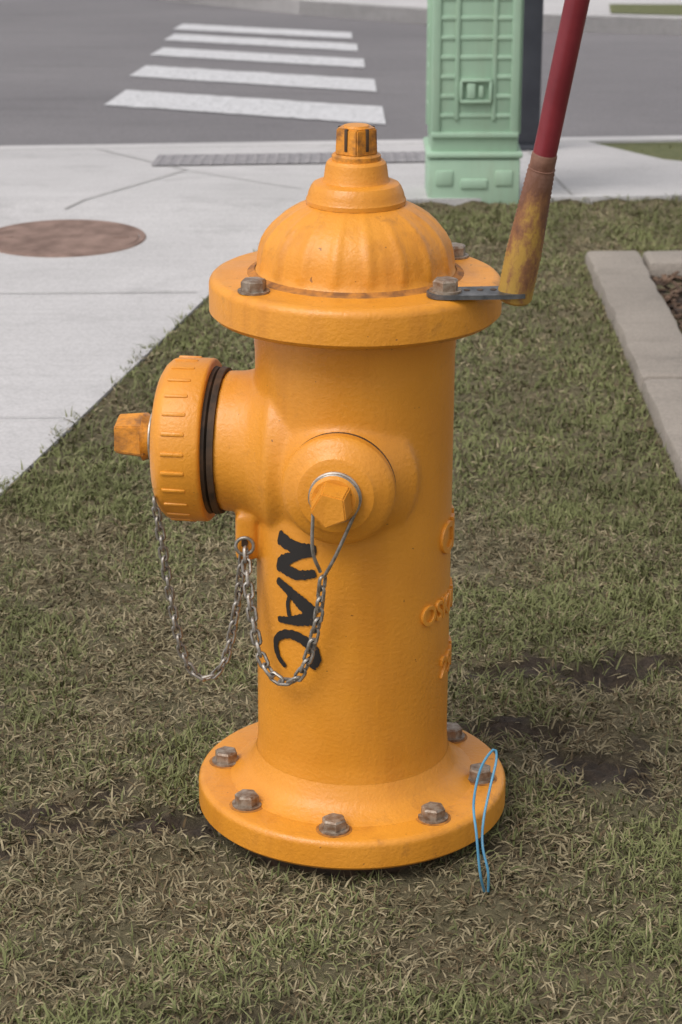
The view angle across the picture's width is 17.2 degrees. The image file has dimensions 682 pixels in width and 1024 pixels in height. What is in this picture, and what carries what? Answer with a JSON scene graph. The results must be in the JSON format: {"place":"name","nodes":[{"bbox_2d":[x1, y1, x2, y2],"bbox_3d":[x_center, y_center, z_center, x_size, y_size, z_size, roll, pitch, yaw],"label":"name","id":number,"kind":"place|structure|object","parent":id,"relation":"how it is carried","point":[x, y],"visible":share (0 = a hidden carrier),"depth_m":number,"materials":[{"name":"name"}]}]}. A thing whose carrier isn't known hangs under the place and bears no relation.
{"place":"outdoors","nodes":[
{"label":"outdoors","id":0,"kind":"place"},
{"bbox_2d":[151,151,424,164],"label":"tactile paving","id":1,"kind":"structure","parent":0,"point":[246,158],"depth_m":6.76,"materials":[{"name":"grey concrete"}]},
{"bbox_2d":[0,145,681,1023],"bbox_3d":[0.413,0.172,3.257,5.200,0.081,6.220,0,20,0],"label":"lawn","id":2,"kind":"structure","parent":0,"point":[604,770],"depth_m":2.86,"materials":[{"name":"green plant"}]},
{"bbox_2d":[114,123,505,876],"bbox_3d":[-0.007,-0.004,2.546,0.394,0.869,0.386,-13,23,-32],"label":"fire hydrant","id":3,"kind":"object","parent":2,"relation":"on","point":[314,449],"visible":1,"depth_m":2.46,"materials":[{"name":"yellow metal"}]},
{"bbox_2d":[472,749,497,892],"bbox_3d":[0.158,0.345,2.504,0.024,0.140,0.090,3,20,8],"label":"blue wire","id":4,"kind":"object","parent":3,"relation":"attached to","point":[483,819],"visible":1,"depth_m":2.49,"materials":[{"name":"plastic"}]},
{"bbox_2d":[426,0,589,305],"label":"hydrant marker rod","id":5,"kind":"object","parent":3,"relation":"attached to","point":[521,264],"visible":1,"depth_m":2.29,"materials":[{"name":"paint"}]},
{"bbox_2d":[650,271,681,330],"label":"mulch bed","id":6,"kind":"object","parent":2,"relation":"on","point":[674,304],"visible":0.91,"depth_m":4.98,"materials":[{"name":"brown wood"}]},
{"bbox_2d":[0,141,681,495],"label":"sidewalk","id":7,"kind":"structure","parent":0,"point":[74,331],"depth_m":5.46,"materials":[{"name":"concrete"}]},
{"bbox_2d":[0,219,145,257],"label":"manhole cover","id":8,"kind":"object","parent":7,"relation":"on","point":[65,238],"visible":1,"depth_m":5.43,"materials":[{"name":"metal"}]},
{"bbox_2d":[423,0,523,203],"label":"utility pedestal","id":9,"kind":"object","parent":7,"relation":"on","point":[473,86],"visible":0.99,"depth_m":5.83,"materials":[{"name":"green plastic"}]},
{"bbox_2d":[518,0,543,150],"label":"sign post","id":10,"kind":"object","parent":7,"relation":"on","point":[532,62],"visible":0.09,"depth_m":6.93,"materials":[{"name":"metal"}]},
{"bbox_2d":[0,0,681,145],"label":"road","id":11,"kind":"structure","parent":0,"point":[68,68],"depth_m":10.19,"materials":[{"name":"grey asphalt"}]},
{"bbox_2d":[105,24,385,123],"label":"crosswalk","id":12,"kind":"structure","parent":11,"relation":"on","point":[271,107],"depth_m":9.91,"materials":[{"name":"paint"}]},
{"bbox_2d":[0,135,681,149],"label":"curb","id":13,"kind":"structure","parent":11,"relation":"on","point":[631,139],"depth_m":7.19,"materials":[{"name":"concrete"}]},
{"bbox_2d":[168,0,681,34],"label":"sidewalk","id":14,"kind":"structure","parent":0,"point":[597,6],"depth_m":14.82,"materials":[{"name":"concrete"}]},
{"bbox_2d":[165,0,681,34],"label":"curb","id":15,"kind":"structure","parent":14,"relation":"on","point":[617,18],"depth_m":14.43,"materials":[{"name":"concrete"}]},
{"bbox_2d":[609,4,681,14],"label":"grass verge","id":16,"kind":"object","parent":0,"point":[666,9],"depth_m":14.06,"materials":[{"name":"green plant"}]},
{"bbox_3d":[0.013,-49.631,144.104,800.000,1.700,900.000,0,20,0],"label":"ground","id":17,"kind":"structure","parent":0,"visible":0},
{"bbox_2d":[585,250,681,485],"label":"planter edging","id":18,"kind":"object","parent":17,"relation":"on","point":[643,321],"visible":0.7,"depth_m":4.63,"materials":[{"name":"concrete"}]},
{"bbox_2d":[596,142,681,160],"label":"grass verge","id":19,"kind":"object","parent":17,"relation":"on","point":[674,152],"depth_m":7.12,"materials":[{"name":"green plant"}]}
]}

